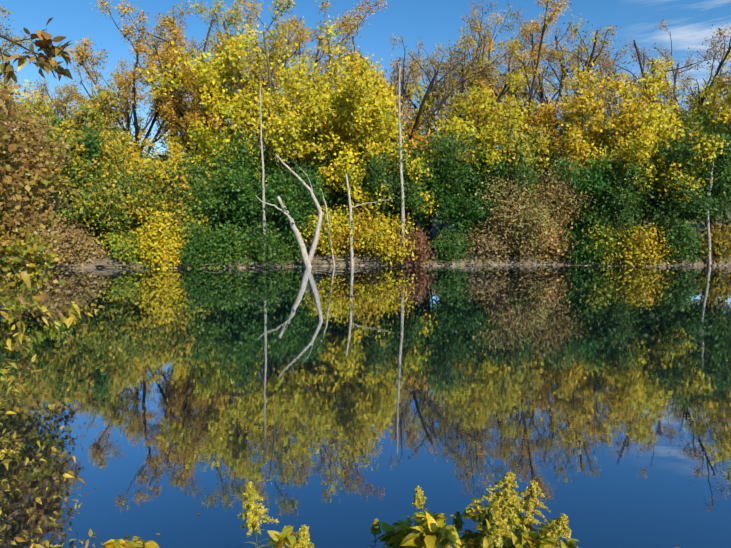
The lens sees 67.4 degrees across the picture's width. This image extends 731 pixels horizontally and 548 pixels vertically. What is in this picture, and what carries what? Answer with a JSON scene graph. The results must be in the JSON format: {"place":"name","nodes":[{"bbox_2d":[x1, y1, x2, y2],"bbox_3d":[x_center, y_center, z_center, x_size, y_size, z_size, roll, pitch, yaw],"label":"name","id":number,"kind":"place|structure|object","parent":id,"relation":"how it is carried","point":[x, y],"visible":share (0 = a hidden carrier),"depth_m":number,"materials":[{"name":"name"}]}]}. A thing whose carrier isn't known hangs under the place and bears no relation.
{"place":"outdoors","nodes":[
{"label":"outdoors","id":0,"kind":"place"},
{"bbox_2d":[0,265,730,547],"bbox_3d":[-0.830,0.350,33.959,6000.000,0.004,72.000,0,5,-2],"label":"lake","id":1,"kind":"structure","parent":0,"point":[339,407],"depth_m":9.85,"materials":[{"name":"blue liquid"}]},
{"bbox_2d":[0,205,730,310],"bbox_3d":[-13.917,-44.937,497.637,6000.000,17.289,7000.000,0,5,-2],"label":"ground","id":2,"kind":"structure","parent":0,"point":[114,260],"depth_m":48.16,"materials":[{"name":"brown soil"}]},
{"bbox_2d":[0,70,83,306],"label":"bush","id":3,"kind":"object","parent":2,"relation":"on","point":[23,169],"visible":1,"depth_m":13.27,"materials":[{"name":"brown plant"}]},
{"bbox_2d":[56,255,661,267],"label":"driftwood branches","id":4,"kind":"object","parent":2,"relation":"on","point":[253,263],"visible":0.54,"depth_m":45.23,"materials":[{"name":"grey wood"}]},
{"bbox_2d":[0,17,727,547],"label":"plants","id":5,"kind":"object","parent":2,"relation":"on","point":[506,507],"visible":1,"depth_m":2.37,"materials":[{"name":"plant"}]},
{"bbox_2d":[0,0,730,268],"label":"trees","id":6,"kind":"object","parent":2,"relation":"on","point":[551,189],"visible":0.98,"depth_m":48.84,"materials":[{"name":"green plant"}]},
{"bbox_2d":[55,246,730,268],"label":"bank rocks","id":7,"kind":"object","parent":2,"relation":"on","point":[425,261],"visible":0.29,"depth_m":47.52,"materials":[{"name":"grey stone"}]},
{"bbox_2d":[0,0,730,161],"label":"sky","id":8,"kind":"structure","parent":0,"point":[689,22],"materials":[{"name":"blue"}]}
]}

